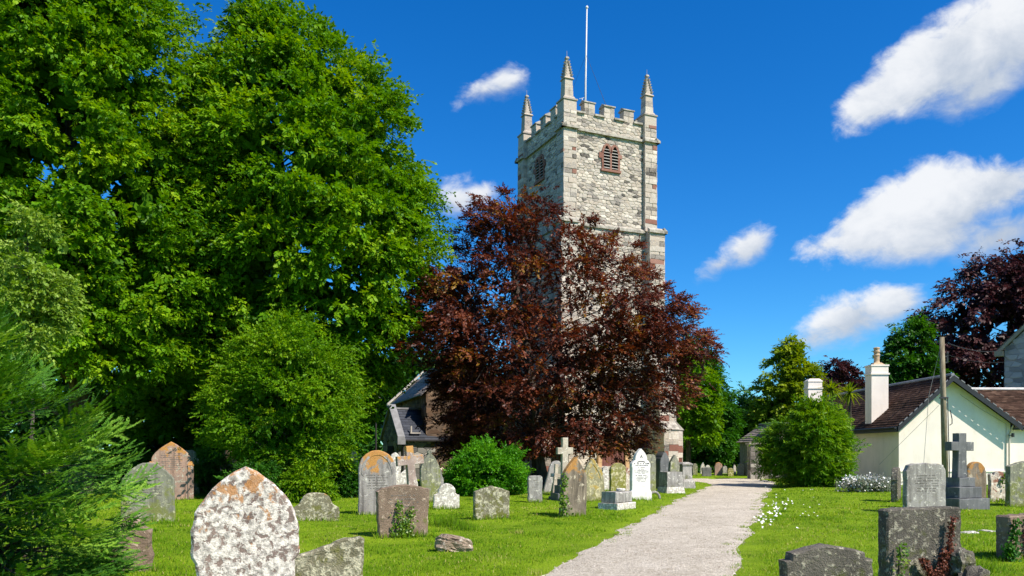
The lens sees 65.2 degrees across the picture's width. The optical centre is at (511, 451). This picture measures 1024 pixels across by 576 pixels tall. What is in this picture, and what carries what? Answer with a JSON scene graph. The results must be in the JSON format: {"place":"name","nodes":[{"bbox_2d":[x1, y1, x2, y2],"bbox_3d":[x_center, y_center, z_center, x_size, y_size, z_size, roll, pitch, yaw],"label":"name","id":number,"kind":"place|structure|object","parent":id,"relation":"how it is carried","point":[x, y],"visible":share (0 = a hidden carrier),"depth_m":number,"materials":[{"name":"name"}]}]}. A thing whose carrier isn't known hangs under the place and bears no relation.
{"place":"outdoors","nodes":[
{"label":"outdoors","id":0,"kind":"place"},
{"bbox_2d":[0,455,1023,575],"bbox_3d":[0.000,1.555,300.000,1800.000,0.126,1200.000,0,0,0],"label":"lawn","id":1,"kind":"structure","parent":0,"point":[545,565],"depth_m":15.35,"materials":[{"name":"green plant"}]},
{"bbox_2d":[0,196,100,513],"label":"sapling tree","id":2,"kind":"object","parent":1,"relation":"on","point":[31,291],"visible":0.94,"depth_m":19.22,"materials":[{"name":"green plant"}]},
{"bbox_2d":[0,301,162,575],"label":"yew bush","id":3,"kind":"object","parent":1,"relation":"on","point":[22,464],"visible":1,"depth_m":7.46,"materials":[{"name":"green plant"}]},
{"bbox_2d":[0,0,247,493],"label":"hornbeam tree","id":4,"kind":"object","parent":1,"relation":"on","point":[69,69],"visible":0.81,"depth_m":26.50,"materials":[{"name":"green plant"}]},
{"bbox_2d":[113,516,153,571],"bbox_3d":[-4.961,1.357,10.391,0.577,1.030,0.318,0,0,-24],"label":"gravestone","id":5,"kind":"object","parent":1,"relation":"on","point":[144,546],"visible":0.33,"depth_m":10.32,"materials":[{"name":"brown stone"}]},
{"bbox_2d":[121,462,175,521],"bbox_3d":[-8.000,1.049,17.598,1.124,1.616,0.104,0,0,-14],"label":"gravestone","id":6,"kind":"object","parent":1,"relation":"on","point":[161,503],"visible":0.46,"depth_m":17.59,"materials":[{"name":"grey stone"}]},
{"bbox_2d":[149,442,193,499],"bbox_3d":[-10.938,0.768,25.691,1.366,2.169,0.220,0,0,-18],"label":"gravestone","id":7,"kind":"object","parent":1,"relation":"on","point":[174,461],"visible":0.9,"depth_m":25.69,"materials":[{"name":"red stone"}]},
{"bbox_2d":[185,450,199,494],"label":"gravestone","id":8,"kind":"object","parent":1,"relation":"on","point":[191,453],"visible":0.23,"depth_m":28.01,"materials":[{"name":"grey stone"}]},
{"bbox_2d":[90,115,300,463],"bbox_3d":[-15.752,-7.726,39.765,10.473,18.965,10.465,0,0,-22],"label":"hornbeam tree","id":9,"kind":"object","parent":1,"relation":"on","point":[162,425],"visible":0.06,"depth_m":37.16,"materials":[{"name":"green plant"}]},
{"bbox_2d":[11,394,382,452],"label":"tree belt","id":10,"kind":"object","parent":1,"relation":"on","point":[369,441],"visible":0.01,"depth_m":91.13,"materials":[{"name":"green plant"}]},
{"bbox_2d":[193,444,235,496],"bbox_3d":[-10.789,0.724,28.496,2.772,2.058,2.609,0,0,0],"label":"shrub","id":11,"kind":"object","parent":1,"relation":"on","point":[205,471],"visible":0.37,"depth_m":28.07,"materials":[{"name":"green plant"}]},
{"bbox_2d":[0,224,440,480],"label":"woodland","id":12,"kind":"object","parent":1,"relation":"on","point":[186,442],"visible":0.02,"depth_m":40.00,"materials":[{"name":"green plant"}]},
{"bbox_2d":[220,450,235,470],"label":"gravestone","id":13,"kind":"object","parent":1,"relation":"on","point":[229,464],"visible":0.06,"depth_m":29.92,"materials":[{"name":"stone"}]},
{"bbox_2d":[190,466,299,575],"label":"gravestone","id":14,"kind":"object","parent":1,"relation":"on","point":[245,522],"visible":1,"depth_m":6.33,"materials":[{"name":"white stone"}]},
{"bbox_2d":[213,456,289,500],"bbox_3d":[-8.091,0.951,24.995,2.554,1.621,2.291,0,0,42],"label":"shrub","id":15,"kind":"object","parent":1,"relation":"on","point":[265,470],"visible":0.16,"depth_m":24.73,"materials":[{"name":"green plant"}]},
{"bbox_2d":[184,300,381,475],"bbox_3d":[-7.582,-1.625,26.711,6.334,6.796,5.725,0,0,-21],"label":"tree","id":16,"kind":"object","parent":1,"relation":"on","point":[290,395],"visible":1,"depth_m":25.77,"materials":[{"name":"green plant"}]},
{"bbox_2d":[126,0,460,472],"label":"hornbeam tree","id":17,"kind":"object","parent":1,"relation":"on","point":[327,137],"visible":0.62,"depth_m":29.44,"materials":[{"name":"green plant"}]},
{"bbox_2d":[275,456,341,502],"bbox_3d":[-6.431,0.939,25.190,2.188,1.645,2.279,0,0,44],"label":"shrub","id":18,"kind":"object","parent":1,"relation":"on","point":[301,479],"visible":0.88,"depth_m":24.69,"materials":[{"name":"green plant"}]},
{"bbox_2d":[294,492,339,520],"bbox_3d":[-4.384,1.388,17.899,1.042,0.936,0.123,0,0,-18],"label":"gravestone","id":19,"kind":"object","parent":1,"relation":"on","point":[314,505],"visible":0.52,"depth_m":17.84,"materials":[{"name":"stone"}]},
{"bbox_2d":[295,536,363,575],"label":"gravestone","id":20,"kind":"object","parent":1,"relation":"on","point":[342,557],"visible":0.79,"depth_m":7.98,"materials":[{"name":"stone"}]},
{"bbox_2d":[325,454,359,497],"bbox_3d":[-5.637,0.916,27.539,2.043,1.684,2.310,0,0,0],"label":"shrub","id":21,"kind":"object","parent":1,"relation":"on","point":[347,479],"visible":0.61,"depth_m":26.87,"materials":[{"name":"green plant"}]},
{"bbox_2d":[372,397,379,449],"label":"lamp post","id":22,"kind":"object","parent":1,"relation":"on","point":[375,434],"visible":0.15,"depth_m":42.46,"materials":[{"name":"metal"}]},
{"bbox_2d":[358,450,395,514],"bbox_3d":[-3.337,0.913,19.794,0.934,1.881,0.142,0,0,-16],"label":"gravestone","id":23,"kind":"object","parent":1,"relation":"on","point":[376,470],"visible":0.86,"depth_m":19.71,"materials":[{"name":"grey stone"}]},
{"bbox_2d":[391,453,400,484],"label":"gravestone","id":24,"kind":"object","parent":1,"relation":"on","point":[398,468],"visible":0.31,"depth_m":24.50,"materials":[{"name":"stone"}]},
{"bbox_2d":[375,484,429,537],"bbox_3d":[-1.973,1.226,14.447,0.971,1.260,0.155,0,0,-22],"label":"gravestone","id":25,"kind":"object","parent":1,"relation":"on","point":[415,497],"visible":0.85,"depth_m":14.36,"materials":[{"name":"brown stone"}]},
{"bbox_2d":[390,500,418,537],"bbox_3d":[-1.973,1.230,14.289,0.605,0.747,0.194,0,0,-8],"label":"ivy","id":26,"kind":"object","parent":25,"relation":"attached to","point":[404,523],"visible":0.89,"depth_m":14.28,"materials":[{"name":"green plant"}]},
{"bbox_2d":[400,470,417,485],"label":"gravestone","id":27,"kind":"object","parent":1,"relation":"on","point":[403,479],"visible":0.2,"depth_m":26.88,"materials":[{"name":"stone"}]},
{"bbox_2d":[395,446,423,485],"bbox_3d":[-2.829,0.774,22.465,0.789,1.867,0.402,-6,3,-28],"label":"stone cross","id":28,"kind":"object","parent":1,"relation":"on","point":[409,459],"visible":0.47,"depth_m":22.38,"materials":[{"name":"beige stone"}]},
{"bbox_2d":[380,404,440,478],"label":"church porch","id":29,"kind":"object","parent":1,"relation":"on","point":[399,431],"visible":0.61,"depth_m":44.26,"materials":[{"name":"grey stone"}]},
{"bbox_2d":[387,446,393,455],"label":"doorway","id":30,"kind":"structure","parent":29,"relation":"in","point":[390,449],"depth_m":44.94,"materials":[{"name":"black"}]},
{"bbox_2d":[419,454,439,485],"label":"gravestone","id":31,"kind":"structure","parent":1,"relation":"on","point":[419,468],"depth_m":33.99,"materials":[{"name":"stone"}]},
{"bbox_2d":[420,450,440,501],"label":"gravestone","id":32,"kind":"object","parent":1,"relation":"on","point":[430,474],"visible":0.52,"depth_m":23.93,"materials":[{"name":"grey stone"}]},
{"bbox_2d":[440,469,443,484],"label":"gravestone","id":33,"kind":"object","parent":1,"relation":"on","point":[442,480],"visible":0.24,"depth_m":24.98,"materials":[{"name":"grey stone"}]},
{"bbox_2d":[387,365,497,471],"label":"church aisle","id":34,"kind":"object","parent":1,"relation":"on","point":[413,397],"visible":0.17,"depth_m":45.10,"materials":[{"name":"grey stone"}]},
{"bbox_2d":[433,483,458,508],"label":"gravestone","id":35,"kind":"object","parent":1,"relation":"on","point":[447,495],"visible":0.74,"depth_m":21.65,"materials":[{"name":"stone"}]},
{"bbox_2d":[434,534,472,551],"bbox_3d":[-0.907,1.463,12.455,0.607,0.366,0.362,3,-1,-12],"label":"broken stone","id":36,"kind":"object","parent":1,"relation":"on","point":[448,542],"visible":0.75,"depth_m":12.31,"materials":[{"name":"beige stone"}]},
{"bbox_2d":[441,433,535,496],"bbox_3d":[-0.933,0.543,28.857,3.659,2.445,3.783,0,0,0],"label":"green bush","id":37,"kind":"object","parent":1,"relation":"on","point":[487,465],"visible":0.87,"depth_m":28.18,"materials":[{"name":"green plant"}]},
{"bbox_2d":[473,486,509,519],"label":"gravestone","id":38,"kind":"object","parent":1,"relation":"on","point":[490,500],"visible":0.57,"depth_m":18.11,"materials":[{"name":"stone"}]},
{"bbox_2d":[527,475,542,502],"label":"gravestone","id":39,"kind":"object","parent":1,"relation":"on","point":[534,487],"visible":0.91,"depth_m":24.84,"materials":[{"name":"grey stone"}]},
{"bbox_2d":[543,461,560,492],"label":"gravestone","id":40,"kind":"object","parent":1,"relation":"on","point":[548,483],"visible":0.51,"depth_m":28.97,"materials":[{"name":"grey stone"}]},
{"bbox_2d":[548,464,559,498],"bbox_3d":[1.433,1.061,26.616,0.345,1.285,0.241,5,-2,-20],"label":"stone cross","id":41,"kind":"object","parent":1,"relation":"on","point":[555,475],"visible":0.56,"depth_m":26.58,"materials":[{"name":"stone"}]},
{"bbox_2d":[380,182,730,488],"bbox_3d":[1.847,-4.980,34.201,14.464,13.557,10.891,0,0,0],"label":"copper beech","id":42,"kind":"object","parent":1,"relation":"on","point":[467,376],"visible":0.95,"depth_m":31.84,"materials":[{"name":"red plant"}]},
{"bbox_2d":[551,465,560,492],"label":"gravestone","id":43,"kind":"object","parent":1,"relation":"on","point":[559,469],"visible":0.13,"depth_m":27.98,"materials":[{"name":"grey stone"}]},
{"bbox_2d":[550,438,572,500],"bbox_3d":[1.711,0.629,26.000,0.759,2.150,0.601,0,0,-22],"label":"stone cross","id":44,"kind":"object","parent":1,"relation":"on","point":[564,450],"visible":0.48,"depth_m":25.92,"materials":[{"name":"stone"}]},
{"bbox_2d":[557,473,573,517],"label":"ivy","id":45,"kind":"object","parent":1,"relation":"on","point":[562,501],"visible":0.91,"depth_m":18.66,"materials":[{"name":"green plant"}]},
{"bbox_2d":[559,457,586,515],"bbox_3d":[1.462,0.992,19.016,0.731,1.719,0.153,3,-2,-30],"label":"gravestone","id":46,"kind":"object","parent":1,"relation":"on","point":[575,472],"visible":0.66,"depth_m":18.96,"materials":[{"name":"brown stone"}]},
{"bbox_2d":[497,56,683,475],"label":"church tower","id":47,"kind":"structure","parent":1,"relation":"on","point":[602,163],"depth_m":42.41,"materials":[{"name":"stone"}]},
{"bbox_2d":[534,154,545,185],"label":"belfry window","id":48,"kind":"structure","parent":47,"relation":"in","point":[540,163],"depth_m":43.77,"materials":[{"name":"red stone"}]},
{"bbox_2d":[574,6,605,104],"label":"flagpole","id":49,"kind":"object","parent":47,"relation":"on","point":[585,58],"visible":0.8,"depth_m":44.59,"materials":[{"name":"white metal"}]},
{"bbox_2d":[598,143,621,173],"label":"belfry window","id":50,"kind":"structure","parent":47,"relation":"in","point":[609,161],"depth_m":42.20,"materials":[{"name":"red stone"}]},
{"bbox_2d":[584,459,604,500],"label":"gravestone","id":51,"kind":"object","parent":1,"relation":"on","point":[595,479],"visible":0.63,"depth_m":24.84,"materials":[{"name":"yellow stone"}]},
{"bbox_2d":[602,466,608,489],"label":"gravestone","id":52,"kind":"object","parent":1,"relation":"on","point":[605,470],"visible":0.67,"depth_m":30.95,"materials":[{"name":"stone"}]},
{"bbox_2d":[598,488,635,509],"bbox_3d":[2.891,1.387,21.997,0.622,0.739,1.005,0,0,38],"label":"chest tomb","id":53,"kind":"object","parent":1,"relation":"on","point":[619,498],"visible":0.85,"depth_m":21.70,"materials":[{"name":"stone"}]},
{"bbox_2d":[609,463,625,490],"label":"gravestone","id":54,"kind":"object","parent":1,"relation":"on","point":[617,475],"visible":0.69,"depth_m":27.92,"materials":[{"name":"green stone"}]},
{"bbox_2d":[626,467,629,490],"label":"gravestone","id":55,"kind":"object","parent":1,"relation":"on","point":[627,479],"visible":0.39,"depth_m":28.94,"materials":[{"name":"beige stone"}]},
{"bbox_2d":[629,449,651,499],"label":"gravestone","id":56,"kind":"object","parent":1,"relation":"on","point":[639,466],"visible":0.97,"depth_m":25.61,"materials":[{"name":"white stone"}]},
{"bbox_2d":[646,454,655,491],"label":"gravestone","id":57,"kind":"object","parent":1,"relation":"on","point":[651,459],"visible":0.45,"depth_m":28.98,"materials":[{"name":"grey stone"}]},
{"bbox_2d":[655,451,669,488],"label":"gravestone","id":58,"kind":"object","parent":1,"relation":"on","point":[662,460],"visible":0.48,"depth_m":33.29,"materials":[{"name":"stone"}]},
{"bbox_2d":[657,472,684,492],"bbox_3d":[6.076,1.240,30.600,0.900,0.920,0.700,0,0,-24],"label":"pedestal tomb","id":59,"kind":"object","parent":1,"relation":"on","point":[670,482],"visible":0.82,"depth_m":30.37,"materials":[{"name":"stone"}]},
{"bbox_2d":[668,455,679,471],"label":"gravestone","id":60,"kind":"object","parent":59,"relation":"on","point":[673,465],"visible":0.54,"depth_m":31.45,"materials":[{"name":"grey stone"}]},
{"bbox_2d":[679,462,695,487],"bbox_3d":[7.418,1.080,34.500,0.720,1.240,0.720,0,0,-24],"label":"pedestal monument","id":61,"kind":"object","parent":1,"relation":"on","point":[685,469],"visible":0.67,"depth_m":34.26,"materials":[{"name":"grey stone"}]},
{"bbox_2d":[692,463,697,474],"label":"gravestone","id":62,"kind":"object","parent":1,"relation":"on","point":[694,469],"visible":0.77,"depth_m":53.94,"materials":[{"name":"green stone"}]},
{"bbox_2d":[675,340,727,474],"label":"broadleaf tree","id":63,"kind":"object","parent":1,"relation":"on","point":[703,412],"visible":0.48,"depth_m":50.76,"materials":[{"name":"green plant"}]},
{"bbox_2d":[701,467,710,475],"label":"gravestone","id":64,"kind":"object","parent":1,"relation":"on","point":[706,471],"visible":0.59,"depth_m":50.93,"materials":[{"name":"stone"}]},
{"bbox_2d":[679,333,747,472],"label":"broadleaf tree","id":65,"kind":"object","parent":1,"relation":"on","point":[724,453],"visible":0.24,"depth_m":60.30,"materials":[{"name":"green plant"}]},
{"bbox_2d":[714,462,722,474],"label":"gravestone","id":66,"kind":"object","parent":1,"relation":"on","point":[718,470],"visible":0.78,"depth_m":52.94,"materials":[{"name":"red stone"}]},
{"bbox_2d":[722,466,726,472],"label":"gravestone","id":67,"kind":"object","parent":1,"relation":"on","point":[724,468],"visible":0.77,"depth_m":57.94,"materials":[{"name":"grey stone"}]},
{"bbox_2d":[727,468,733,475],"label":"gravestone","id":68,"kind":"object","parent":1,"relation":"on","point":[730,471],"visible":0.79,"depth_m":50.94,"materials":[{"name":"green stone"}]},
{"bbox_2d":[710,381,762,469],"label":"broadleaf tree","id":69,"kind":"object","parent":1,"relation":"on","point":[741,398],"visible":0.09,"depth_m":68.39,"materials":[{"name":"green plant"}]},
{"bbox_2d":[737,463,743,474],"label":"gravestone","id":70,"kind":"object","parent":1,"relation":"on","point":[740,468],"visible":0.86,"depth_m":52.94,"materials":[{"name":"stone"}]},
{"bbox_2d":[736,422,789,474],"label":"shed","id":71,"kind":"structure","parent":1,"relation":"on","point":[743,451],"depth_m":52.87,"materials":[{"name":"grey stone"}]},
{"bbox_2d":[745,442,786,478],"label":"garden wall","id":72,"kind":"structure","parent":1,"relation":"on","point":[752,455],"depth_m":46.01,"materials":[{"name":"stone"}]},
{"bbox_2d":[740,333,828,432],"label":"broadleaf tree","id":73,"kind":"object","parent":1,"relation":"on","point":[791,371],"visible":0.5,"depth_m":64.49,"materials":[{"name":"green plant"}]},
{"bbox_2d":[754,489,819,527],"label":"daisies","id":74,"kind":"object","parent":1,"relation":"on","point":[769,512],"visible":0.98,"depth_m":19.45,"materials":[{"name":"white plant"}]},
{"bbox_2d":[742,392,871,486],"bbox_3d":[13.213,-0.450,35.988,4.690,4.444,4.985,0,0,-35],"label":"round bush","id":75,"kind":"object","parent":1,"relation":"on","point":[814,444],"visible":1,"depth_m":34.80,"materials":[{"name":"green plant"}]},
{"bbox_2d":[778,543,872,575],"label":"gravestone","id":76,"kind":"object","parent":1,"relation":"on","point":[819,559],"visible":1,"depth_m":7.92,"materials":[{"name":"stone"}]},
{"bbox_2d":[814,379,845,405],"bbox_3d":[15.461,-0.949,38.773,1.607,5.302,1.398,0,0,45],"label":"cabbage palm","id":77,"kind":"object","parent":1,"relation":"on","point":[831,386],"visible":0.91,"depth_m":38.73,"materials":[{"name":"green plant"}]},
{"bbox_2d":[818,355,864,399],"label":"purple tree","id":78,"kind":"object","parent":1,"relation":"on","point":[841,373],"visible":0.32,"depth_m":90.79,"materials":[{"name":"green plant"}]},
{"bbox_2d":[837,381,864,481],"bbox_3d":[16.542,-0.876,39.211,1.335,5.155,1.418,0,0,31],"label":"cabbage palm","id":79,"kind":"object","parent":1,"relation":"on","point":[849,389],"visible":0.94,"depth_m":39.15,"materials":[{"name":"green plant"}]},
{"bbox_2d":[834,472,902,491],"bbox_3d":[13.824,1.186,31.015,2.608,0.798,1.842,0,0,0],"label":"flowering shrub","id":80,"kind":"object","parent":1,"relation":"on","point":[879,482],"visible":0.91,"depth_m":30.77,"materials":[{"name":"white plant"}]},
{"bbox_2d":[891,467,900,501],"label":"gravestone","id":81,"kind":"object","parent":1,"relation":"on","point":[895,483],"visible":0.85,"depth_m":24.80,"materials":[{"name":"stone"}]},
{"bbox_2d":[891,542,910,575],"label":"ivy","id":82,"kind":"object","parent":1,"relation":"on","point":[899,556],"visible":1,"depth_m":8.74,"materials":[{"name":"green plant"}]},
{"bbox_2d":[863,306,959,383],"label":"broadleaf tree","id":83,"kind":"object","parent":1,"relation":"on","point":[910,364],"visible":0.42,"depth_m":55.83,"materials":[{"name":"green plant"}]},
{"bbox_2d":[803,347,1022,484],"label":"cottage","id":84,"kind":"structure","parent":1,"relation":"on","point":[888,418],"depth_m":37.00,"materials":[{"name":"white paint"}]},
{"bbox_2d":[879,337,952,476],"bbox_3d":[17.510,-1.478,35.132,0.601,6.763,3.356,0,0,-33],"label":"utility pole","id":85,"kind":"object","parent":1,"relation":"on","point":[944,411],"visible":0.9,"depth_m":33.91,"materials":[{"name":"brown wood"}]},
{"bbox_2d":[878,506,960,575],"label":"gravestone","id":86,"kind":"object","parent":1,"relation":"on","point":[920,531],"visible":0.84,"depth_m":8.90,"materials":[{"name":"stone"}]},
{"bbox_2d":[918,515,958,575],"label":"red creeper","id":87,"kind":"object","parent":86,"relation":"attached to","point":[943,561],"visible":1,"depth_m":8.87,"materials":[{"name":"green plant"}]},
{"bbox_2d":[902,463,945,506],"bbox_3d":[10.462,1.071,20.298,1.196,1.565,0.164,0,0,-14],"label":"gravestone","id":88,"kind":"object","parent":1,"relation":"on","point":[924,484],"visible":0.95,"depth_m":20.21,"materials":[{"name":"grey stone"}]},
{"bbox_2d":[903,238,1023,387],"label":"purple beech","id":89,"kind":"object","parent":1,"relation":"on","point":[997,300],"visible":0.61,"depth_m":57.72,"materials":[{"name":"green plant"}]},
{"bbox_2d":[945,433,989,509],"bbox_3d":[12.081,0.605,21.599,1.156,2.202,0.923,0,0,-22],"label":"stone cross","id":90,"kind":"object","parent":1,"relation":"on","point":[962,491],"visible":0.82,"depth_m":21.40,"materials":[{"name":"stone"}]},
{"bbox_2d":[960,531,978,533],"bbox_3d":[8.588,1.570,15.130,0.303,0.119,0.444,-6,-4,-29],"label":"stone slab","id":91,"kind":"object","parent":1,"relation":"on","point":[970,531],"visible":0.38,"depth_m":15.02,"materials":[{"name":"grey stone"}]},
{"bbox_2d":[958,565,989,575],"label":"broken stone","id":92,"kind":"object","parent":1,"relation":"on","point":[978,570],"visible":0.94,"depth_m":8.73,"materials":[{"name":"grey stone"}]},
{"bbox_2d":[946,546,975,575],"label":"broken stone","id":93,"kind":"object","parent":92,"relation":"on","point":[962,558],"visible":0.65,"depth_m":8.85,"materials":[{"name":"grey stone"}]},
{"bbox_2d":[967,462,986,497],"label":"gravestone","id":94,"kind":"object","parent":1,"relation":"on","point":[976,471],"visible":0.5,"depth_m":23.94,"materials":[{"name":"brown stone"}]},
{"bbox_2d":[987,471,1004,501],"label":"gravestone","id":95,"kind":"object","parent":1,"relation":"on","point":[995,487],"visible":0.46,"depth_m":24.12,"materials":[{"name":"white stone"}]},
{"bbox_2d":[998,473,1004,501],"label":"ivy","id":96,"kind":"object","parent":95,"relation":"attached to","point":[1001,481],"visible":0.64,"depth_m":24.06,"materials":[{"name":"green plant"}]},
{"bbox_2d":[972,388,1023,463],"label":"annex","id":97,"kind":"object","parent":1,"relation":"on","point":[1010,401],"visible":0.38,"depth_m":39.11,"materials":[{"name":"white paint"}]},
{"bbox_2d":[994,324,1023,387],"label":"stone house","id":98,"kind":"structure","parent":1,"relation":"on","point":[1013,345],"depth_m":49.67,"materials":[{"name":"grey stone"}]},
{"bbox_2d":[947,343,1023,362],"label":"overhead cable","id":99,"kind":"object","parent":98,"relation":"attached to","point":[976,350],"visible":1,"depth_m":39.52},
{"bbox_2d":[996,513,1023,559],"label":"gravestone","id":100,"kind":"object","parent":1,"relation":"on","point":[1003,524],"visible":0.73,"depth_m":11.44,"materials":[{"name":"grey stone"}]},
{"bbox_2d":[999,518,1023,561],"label":"ivy","id":101,"kind":"object","parent":100,"relation":"attached to","point":[1010,552],"visible":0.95,"depth_m":11.24,"materials":[{"name":"green plant"}]},
{"bbox_2d":[1005,461,1023,506],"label":"gravestone","id":102,"kind":"object","parent":1,"relation":"on","point":[1014,483],"visible":0.73,"depth_m":22.43,"materials":[{"name":"grey stone"}]},
{"bbox_2d":[10,0,1023,448],"label":"sky","id":103,"kind":"structure","parent":0,"point":[822,164],"materials":[{"name":"blue"}]},
{"bbox_2d":[541,478,776,575],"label":"gravel path","id":104,"kind":"structure","parent":0,"point":[599,558],"depth_m":14.26,"materials":[{"name":"beige gravel"}]}
]}

